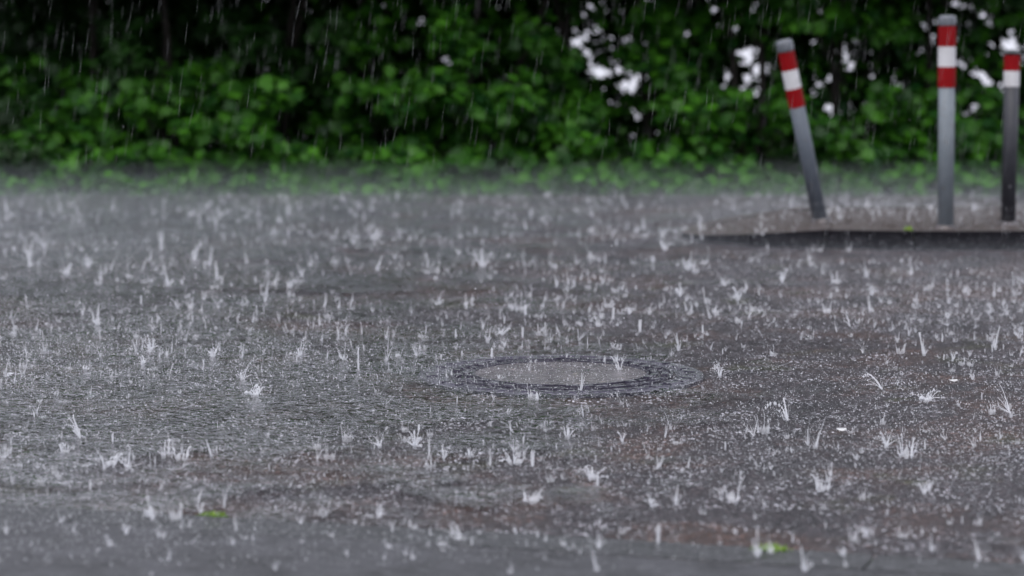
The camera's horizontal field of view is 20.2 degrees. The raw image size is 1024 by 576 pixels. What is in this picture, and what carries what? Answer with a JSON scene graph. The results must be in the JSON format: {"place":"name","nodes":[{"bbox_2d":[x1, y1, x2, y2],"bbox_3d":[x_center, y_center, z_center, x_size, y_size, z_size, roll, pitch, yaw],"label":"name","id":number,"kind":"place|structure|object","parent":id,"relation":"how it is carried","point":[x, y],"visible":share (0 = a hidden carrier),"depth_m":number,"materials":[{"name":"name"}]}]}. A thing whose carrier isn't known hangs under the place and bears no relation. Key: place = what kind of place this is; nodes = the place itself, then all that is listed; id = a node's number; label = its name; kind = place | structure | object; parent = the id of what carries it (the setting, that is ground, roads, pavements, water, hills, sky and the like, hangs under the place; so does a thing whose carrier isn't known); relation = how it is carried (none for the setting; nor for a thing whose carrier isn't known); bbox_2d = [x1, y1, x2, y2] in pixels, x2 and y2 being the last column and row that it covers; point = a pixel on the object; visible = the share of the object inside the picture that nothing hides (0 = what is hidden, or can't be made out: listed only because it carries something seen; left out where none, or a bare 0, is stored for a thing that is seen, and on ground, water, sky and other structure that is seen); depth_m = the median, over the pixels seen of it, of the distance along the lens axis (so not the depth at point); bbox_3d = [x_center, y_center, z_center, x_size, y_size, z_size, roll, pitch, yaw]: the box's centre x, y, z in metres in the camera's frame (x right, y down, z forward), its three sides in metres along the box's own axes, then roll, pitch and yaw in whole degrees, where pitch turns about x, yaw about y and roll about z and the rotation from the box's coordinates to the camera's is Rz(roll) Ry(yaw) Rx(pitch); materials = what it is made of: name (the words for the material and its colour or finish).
{"place":"outdoors","nodes":[
{"label":"outdoors","id":0,"kind":"place"},
{"bbox_2d":[0,519,936,575],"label":"pavement","id":1,"kind":"structure","parent":0,"point":[36,548],"depth_m":5.38,"materials":[{"name":"grey concrete"}]},
{"bbox_2d":[0,196,1023,563],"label":"asphalt","id":2,"kind":"structure","parent":0,"point":[960,424],"depth_m":7.79,"materials":[{"name":"grey asphalt"}]},
{"bbox_2d":[0,193,1023,549],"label":"rain water","id":3,"kind":"structure","parent":2,"relation":"on","point":[152,261],"depth_m":9.04,"materials":[{"name":"liquid"}]},
{"bbox_2d":[55,440,73,453],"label":"rain splash","id":4,"kind":"object","parent":3,"relation":"on","point":[65,450],"visible":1,"depth_m":6.61,"materials":[{"name":"white liquid"}]},
{"bbox_2d":[63,410,93,438],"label":"rain splash","id":5,"kind":"object","parent":3,"relation":"on","point":[77,433],"visible":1,"depth_m":6.80,"materials":[{"name":"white liquid"}]},
{"bbox_2d":[81,254,95,267],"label":"rain splash","id":6,"kind":"object","parent":3,"relation":"on","point":[86,264],"visible":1,"depth_m":10.76,"materials":[{"name":"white liquid"}]},
{"bbox_2d":[83,439,131,466],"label":"rain splash","id":7,"kind":"object","parent":3,"relation":"on","point":[113,463],"visible":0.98,"depth_m":6.43,"materials":[{"name":"white liquid"}]},
{"bbox_2d":[102,445,149,469],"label":"rain splash","id":8,"kind":"object","parent":3,"relation":"on","point":[127,467],"visible":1,"depth_m":6.39,"materials":[{"name":"white liquid"}]},
{"bbox_2d":[135,348,151,365],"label":"rain splash","id":9,"kind":"object","parent":3,"relation":"on","point":[142,362],"visible":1,"depth_m":8.07,"materials":[{"name":"white liquid"}]},
{"bbox_2d":[135,334,165,350],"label":"rain splash","id":10,"kind":"object","parent":3,"relation":"on","point":[149,346],"visible":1,"depth_m":8.41,"materials":[{"name":"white liquid"}]},
{"bbox_2d":[167,436,202,460],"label":"rain splash","id":11,"kind":"object","parent":3,"relation":"on","point":[178,457],"visible":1,"depth_m":6.52,"materials":[{"name":"white liquid"}]},
{"bbox_2d":[174,242,207,259],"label":"rain splash","id":12,"kind":"object","parent":3,"relation":"on","point":[194,256],"visible":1,"depth_m":11.00,"materials":[{"name":"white liquid"}]},
{"bbox_2d":[201,343,225,358],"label":"rain splash","id":13,"kind":"object","parent":3,"relation":"on","point":[212,354],"visible":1,"depth_m":8.23,"materials":[{"name":"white liquid"}]},
{"bbox_2d":[217,354,273,380],"bbox_3d":[-0.716,0.192,7.787,0.149,0.116,0.125,4,7,30],"label":"rain splash","id":14,"kind":"object","parent":3,"relation":"on","point":[240,373],"visible":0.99,"depth_m":7.78,"materials":[{"name":"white liquid"}]},
{"bbox_2d":[226,372,270,396],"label":"rain splash","id":15,"kind":"object","parent":3,"relation":"on","point":[256,392],"visible":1,"depth_m":7.49,"materials":[{"name":"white liquid"}]},
{"bbox_2d":[286,274,302,288],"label":"rain splash","id":16,"kind":"object","parent":3,"relation":"on","point":[289,284],"visible":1,"depth_m":10.04,"materials":[{"name":"white liquid"}]},
{"bbox_2d":[285,328,309,357],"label":"rain splash","id":17,"kind":"object","parent":3,"relation":"on","point":[300,352],"visible":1,"depth_m":8.26,"materials":[{"name":"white liquid"}]},
{"bbox_2d":[340,327,367,369],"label":"rain splash","id":18,"kind":"object","parent":3,"relation":"on","point":[357,353],"visible":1,"depth_m":7.97,"materials":[{"name":"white liquid"}]},
{"bbox_2d":[354,420,391,448],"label":"rain splash","id":19,"kind":"object","parent":3,"relation":"on","point":[379,445],"visible":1,"depth_m":6.68,"materials":[{"name":"white liquid"}]},
{"bbox_2d":[354,497,395,518],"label":"rain splash","id":20,"kind":"object","parent":3,"relation":"on","point":[379,515],"visible":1,"depth_m":5.82,"materials":[{"name":"white liquid"}]},
{"bbox_2d":[397,424,427,448],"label":"rain splash","id":21,"kind":"object","parent":3,"relation":"on","point":[414,444],"visible":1,"depth_m":6.68,"materials":[{"name":"white liquid"}]},
{"bbox_2d":[426,290,450,304],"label":"rain splash","id":22,"kind":"object","parent":3,"relation":"on","point":[438,302],"visible":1,"depth_m":9.55,"materials":[{"name":"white liquid"}]},
{"bbox_2d":[437,425,451,460],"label":"rain splash","id":23,"kind":"object","parent":3,"relation":"on","point":[443,455],"visible":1,"depth_m":6.51,"materials":[{"name":"white liquid"}]},
{"bbox_2d":[458,238,512,267],"bbox_3d":[-0.126,-0.147,10.750,0.239,0.143,0.268,-6,9,-44],"label":"rain splash","id":24,"kind":"object","parent":3,"relation":"on","point":[481,265],"visible":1,"depth_m":10.76,"materials":[{"name":"white liquid"}]},
{"bbox_2d":[495,319,514,335],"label":"rain splash","id":25,"kind":"object","parent":3,"relation":"on","point":[501,332],"visible":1,"depth_m":8.74,"materials":[{"name":"white liquid"}]},
{"bbox_2d":[494,442,536,465],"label":"rain splash","id":26,"kind":"object","parent":3,"relation":"on","point":[518,461],"visible":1,"depth_m":6.46,"materials":[{"name":"white liquid"}]},
{"bbox_2d":[501,474,554,503],"bbox_3d":[0.040,0.411,5.987,0.101,0.074,0.092,4,8,34],"label":"rain splash","id":27,"kind":"object","parent":3,"relation":"on","point":[532,499],"visible":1,"depth_m":5.99,"materials":[{"name":"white liquid"}]},
{"bbox_2d":[556,455,612,479],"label":"rain splash","id":28,"kind":"object","parent":3,"relation":"on","point":[591,476],"visible":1,"depth_m":6.26,"materials":[{"name":"white liquid"}]},
{"bbox_2d":[595,294,620,307],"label":"rain splash","id":29,"kind":"object","parent":3,"relation":"on","point":[608,305],"visible":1,"depth_m":9.48,"materials":[{"name":"white liquid"}]},
{"bbox_2d":[625,303,638,314],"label":"rain splash","id":30,"kind":"object","parent":3,"relation":"on","point":[629,310],"visible":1,"depth_m":9.29,"materials":[{"name":"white liquid"}]},
{"bbox_2d":[644,490,660,510],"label":"rain splash","id":31,"kind":"object","parent":3,"relation":"on","point":[652,505],"visible":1,"depth_m":5.92,"materials":[{"name":"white liquid"}]},
{"bbox_2d":[657,238,675,249],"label":"rain splash","id":32,"kind":"object","parent":3,"relation":"on","point":[663,247],"visible":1,"depth_m":11.42,"materials":[{"name":"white liquid"}]},
{"bbox_2d":[671,251,698,269],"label":"rain splash","id":33,"kind":"object","parent":3,"relation":"on","point":[689,267],"visible":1,"depth_m":10.66,"materials":[{"name":"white liquid"}]},
{"bbox_2d":[672,278,700,296],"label":"rain splash","id":34,"kind":"object","parent":3,"relation":"on","point":[679,293],"visible":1,"depth_m":9.79,"materials":[{"name":"white liquid"}]},
{"bbox_2d":[707,358,739,377],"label":"rain splash","id":35,"kind":"object","parent":3,"relation":"on","point":[720,374],"visible":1,"depth_m":7.84,"materials":[{"name":"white liquid"}]},
{"bbox_2d":[706,267,741,285],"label":"rain splash","id":36,"kind":"object","parent":3,"relation":"on","point":[724,283],"visible":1,"depth_m":10.12,"materials":[{"name":"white liquid"}]},
{"bbox_2d":[710,464,757,502],"bbox_3d":[0.434,0.404,6.011,0.178,0.083,0.162,-3,7,-24],"label":"rain splash","id":37,"kind":"object","parent":3,"relation":"on","point":[731,497],"visible":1,"depth_m":6.01,"materials":[{"name":"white liquid"}]},
{"bbox_2d":[732,285,755,300],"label":"rain splash","id":38,"kind":"object","parent":3,"relation":"on","point":[738,296],"visible":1,"depth_m":9.68,"materials":[{"name":"white liquid"}]},
{"bbox_2d":[767,268,795,281],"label":"rain splash","id":39,"kind":"object","parent":3,"relation":"on","point":[782,278],"visible":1,"depth_m":10.24,"materials":[{"name":"white liquid"}]},
{"bbox_2d":[765,378,799,419],"bbox_3d":[0.669,0.275,7.065,0.098,0.105,0.129,0,6,0],"label":"rain splash","id":40,"kind":"object","parent":3,"relation":"on","point":[784,413],"visible":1,"depth_m":7.09,"materials":[{"name":"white liquid"}]},
{"bbox_2d":[788,455,843,491],"bbox_3d":[0.651,0.394,6.137,0.119,0.075,0.081,2,7,21],"label":"rain splash","id":41,"kind":"object","parent":3,"relation":"on","point":[820,487],"visible":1,"depth_m":6.13,"materials":[{"name":"white liquid"}]},
{"bbox_2d":[817,297,836,312],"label":"rain splash","id":42,"kind":"object","parent":3,"relation":"on","point":[827,311],"visible":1,"depth_m":9.32,"materials":[{"name":"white liquid"}]},
{"bbox_2d":[828,259,852,283],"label":"rain splash","id":43,"kind":"object","parent":3,"relation":"on","point":[836,281],"visible":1,"depth_m":10.22,"materials":[{"name":"white liquid"}]},
{"bbox_2d":[841,310,857,326],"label":"rain splash","id":44,"kind":"object","parent":3,"relation":"on","point":[848,319],"visible":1,"depth_m":8.95,"materials":[{"name":"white liquid"}]},
{"bbox_2d":[850,518,887,536],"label":"rain splash","id":45,"kind":"object","parent":3,"relation":"on","point":[865,532],"visible":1,"depth_m":5.63,"materials":[{"name":"white liquid"}]},
{"bbox_2d":[862,283,877,295],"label":"rain splash","id":46,"kind":"object","parent":3,"relation":"on","point":[872,293],"visible":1,"depth_m":9.82,"materials":[{"name":"white liquid"}]},
{"bbox_2d":[861,345,904,388],"bbox_3d":[0.979,0.210,7.607,0.184,0.114,0.179,0,6,0],"label":"rain splash","id":47,"kind":"object","parent":3,"relation":"on","point":[879,386],"visible":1,"depth_m":7.61,"materials":[{"name":"white liquid"}]},
{"bbox_2d":[872,428,907,449],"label":"rain splash","id":48,"kind":"object","parent":3,"relation":"on","point":[886,444],"visible":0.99,"depth_m":6.68,"materials":[{"name":"white liquid"}]},
{"bbox_2d":[882,427,924,458],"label":"rain splash","id":49,"kind":"object","parent":3,"relation":"on","point":[905,453],"visible":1,"depth_m":6.56,"materials":[{"name":"white liquid"}]},
{"bbox_2d":[899,472,942,494],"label":"rain splash","id":50,"kind":"object","parent":3,"relation":"on","point":[924,492],"visible":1,"depth_m":6.09,"materials":[{"name":"white liquid"}]},
{"bbox_2d":[907,381,951,401],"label":"rain splash","id":51,"kind":"object","parent":3,"relation":"on","point":[928,397],"visible":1,"depth_m":7.41,"materials":[{"name":"white liquid"}]},
{"bbox_2d":[983,379,1022,413],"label":"rain splash","id":52,"kind":"object","parent":3,"relation":"on","point":[1005,397],"visible":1,"depth_m":7.19,"materials":[{"name":"white liquid"}]},
{"bbox_2d":[417,354,703,398],"bbox_3d":[0.133,0.247,7.884,0.784,0.046,0.784,-1,6,-6],"label":"manhole cover","id":53,"kind":"object","parent":2,"relation":"on","point":[637,376],"visible":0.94,"depth_m":7.82,"materials":[{"name":"metal"}]},
{"bbox_2d":[680,207,1023,249],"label":"traffic island","id":54,"kind":"structure","parent":2,"relation":"on","point":[875,228],"depth_m":11.69,"materials":[{"name":"concrete"}]},
{"bbox_2d":[776,38,831,222],"bbox_3d":[1.201,-0.637,11.898,0.095,0.799,0.095,-15,10,-15],"label":"bollard","id":55,"kind":"object","parent":54,"relation":"on","point":[790,72],"visible":0.99,"depth_m":11.87,"materials":[{"name":"grey metal"}]},
{"bbox_2d":[934,15,956,228],"bbox_3d":[1.748,-0.655,11.591,0.097,0.884,0.097,0,6,0],"label":"bollard","id":56,"kind":"object","parent":54,"relation":"on","point":[946,68],"visible":0.94,"depth_m":11.56,"materials":[{"name":"metal"}]},
{"bbox_2d":[997,50,1020,224],"bbox_3d":[2.036,-0.603,11.771,0.093,0.741,0.093,0,6,0],"label":"bollard","id":57,"kind":"object","parent":54,"relation":"on","point":[1011,80],"visible":0.98,"depth_m":11.75,"materials":[{"name":"grey metal"}]},
{"bbox_2d":[9,165,1023,195],"bbox_3d":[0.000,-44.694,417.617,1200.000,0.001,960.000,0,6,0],"label":"ground","id":58,"kind":"structure","parent":0,"point":[966,192],"depth_m":15.29,"materials":[{"name":"soil"}]},
{"bbox_2d":[0,0,161,190],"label":"maple shrub","id":59,"kind":"object","parent":58,"relation":"on","point":[14,106],"visible":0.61,"depth_m":15.27,"materials":[{"name":"green plant"}]},
{"bbox_2d":[0,0,200,151],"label":"hedge bush","id":60,"kind":"object","parent":58,"relation":"on","point":[63,8],"visible":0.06,"depth_m":16.64,"materials":[{"name":"green plant"}]},
{"bbox_2d":[0,0,240,195],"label":"maple shrub","id":61,"kind":"object","parent":58,"relation":"on","point":[91,101],"visible":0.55,"depth_m":14.99,"materials":[{"name":"green plant"}]},
{"bbox_2d":[2,0,352,195],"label":"maple shrub","id":62,"kind":"object","parent":58,"relation":"on","point":[168,95],"visible":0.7,"depth_m":14.88,"materials":[{"name":"green plant"}]},
{"bbox_2d":[5,0,420,155],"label":"hedge bush","id":63,"kind":"object","parent":58,"relation":"on","point":[199,52],"visible":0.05,"depth_m":16.65,"materials":[{"name":"green plant"}]},
{"bbox_2d":[127,0,431,195],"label":"maple shrub","id":64,"kind":"object","parent":58,"relation":"on","point":[266,96],"visible":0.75,"depth_m":14.86,"materials":[{"name":"green plant"}]},
{"bbox_2d":[114,0,588,151],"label":"hedge bush","id":65,"kind":"object","parent":58,"relation":"on","point":[310,10],"visible":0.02,"depth_m":16.68,"materials":[{"name":"green plant"}]},
{"bbox_2d":[210,0,521,191],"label":"maple shrub","id":66,"kind":"object","parent":58,"relation":"on","point":[363,159],"visible":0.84,"depth_m":14.93,"materials":[{"name":"green plant"}]},
{"bbox_2d":[340,0,629,195],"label":"maple shrub","id":67,"kind":"object","parent":58,"relation":"on","point":[466,154],"visible":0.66,"depth_m":14.80,"materials":[{"name":"green plant"}]},
{"bbox_2d":[474,0,501,145],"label":"young tree","id":68,"kind":"object","parent":58,"relation":"on","point":[480,78],"visible":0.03,"depth_m":15.82,"materials":[{"name":"green plant"}]},
{"bbox_2d":[0,143,1023,195],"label":"hedge foot leaves","id":69,"kind":"object","parent":58,"relation":"on","point":[585,173],"visible":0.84,"depth_m":14.56,"materials":[{"name":"green plant"}]},
{"bbox_2d":[0,504,1023,575],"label":"kerb","id":70,"kind":"structure","parent":58,"relation":"on","point":[738,554],"depth_m":5.53,"materials":[{"name":"concrete"}]},
{"bbox_2d":[140,504,158,516],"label":"rain splash","id":71,"kind":"object","parent":70,"relation":"on","point":[150,511],"visible":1,"depth_m":5.80,"materials":[{"name":"white liquid"}]},
{"bbox_2d":[198,510,228,516],"bbox_3d":[-0.610,0.460,5.836,0.066,0.017,0.069,2,7,17],"label":"moss tuft","id":72,"kind":"object","parent":70,"relation":"on","point":[213,513],"visible":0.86,"depth_m":5.84,"materials":[{"name":"green plant"}]},
{"bbox_2d":[429,500,484,544],"bbox_3d":[-0.110,0.450,5.550,0.118,0.087,0.117,0,6,0],"label":"rain splash","id":73,"kind":"object","parent":70,"relation":"on","point":[459,535],"visible":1,"depth_m":5.57,"materials":[{"name":"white liquid"}]},
{"bbox_2d":[750,542,792,552],"bbox_3d":[0.490,0.495,5.463,0.087,0.028,0.083,2,7,17],"label":"moss tuft","id":74,"kind":"object","parent":70,"relation":"on","point":[771,548],"visible":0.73,"depth_m":5.46,"materials":[{"name":"green plant"}]},
{"bbox_2d":[5,177,1023,195],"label":"undergrowth","id":75,"kind":"object","parent":58,"relation":"on","point":[535,186],"visible":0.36,"depth_m":14.51,"materials":[{"name":"green plant"}]},
{"bbox_2d":[307,0,754,156],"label":"hedge bush","id":76,"kind":"object","parent":58,"relation":"on","point":[580,30],"visible":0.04,"depth_m":16.74,"materials":[{"name":"green plant"}]},
{"bbox_2d":[398,0,739,195],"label":"maple shrub","id":77,"kind":"object","parent":58,"relation":"on","point":[558,108],"visible":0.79,"depth_m":14.84,"materials":[{"name":"green plant"}]},
{"bbox_2d":[668,0,692,133],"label":"young tree","id":78,"kind":"object","parent":58,"relation":"on","point":[681,48],"depth_m":15.82,"materials":[{"name":"green plant"}]},
{"bbox_2d":[501,0,881,195],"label":"maple shrub","id":79,"kind":"object","parent":58,"relation":"on","point":[666,57],"visible":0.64,"depth_m":14.92,"materials":[{"name":"green plant"}]},
{"bbox_2d":[492,0,936,171],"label":"hedge bush","id":80,"kind":"object","parent":58,"relation":"on","point":[618,39],"visible":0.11,"depth_m":16.75,"materials":[{"name":"green plant"}]},
{"bbox_2d":[553,0,889,189],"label":"maple shrub","id":81,"kind":"object","parent":58,"relation":"on","point":[728,124],"visible":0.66,"depth_m":14.94,"materials":[{"name":"green plant"}]},
{"bbox_2d":[639,0,1023,164],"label":"hedge bush","id":82,"kind":"object","parent":58,"relation":"on","point":[864,56],"visible":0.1,"depth_m":16.76,"materials":[{"name":"green plant"}]},
{"bbox_2d":[712,0,992,194],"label":"maple shrub","id":83,"kind":"object","parent":58,"relation":"on","point":[845,148],"visible":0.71,"depth_m":14.81,"materials":[{"name":"green plant"}]},
{"bbox_2d":[768,0,1023,189],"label":"maple shrub","id":84,"kind":"object","parent":58,"relation":"on","point":[917,125],"visible":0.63,"depth_m":14.87,"materials":[{"name":"green plant"}]},
{"bbox_2d":[801,0,1023,159],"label":"hedge bush","id":85,"kind":"object","parent":58,"relation":"on","point":[995,39],"visible":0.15,"depth_m":16.74,"materials":[{"name":"green plant"}]},
{"bbox_2d":[869,0,1023,195],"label":"maple shrub","id":86,"kind":"object","parent":58,"relation":"on","point":[993,137],"visible":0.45,"depth_m":15.08,"materials":[{"name":"green plant"}]},
{"bbox_2d":[965,0,1023,146],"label":"hedge bush","id":87,"kind":"object","parent":58,"relation":"on","point":[1001,48],"visible":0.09,"depth_m":16.74,"materials":[{"name":"green plant"}]},
{"bbox_2d":[217,1,1023,141],"bbox_3d":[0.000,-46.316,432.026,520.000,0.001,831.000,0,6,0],"label":"sky","id":88,"kind":"structure","parent":0,"point":[600,72],"depth_m":33.53,"materials":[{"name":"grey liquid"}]}
]}

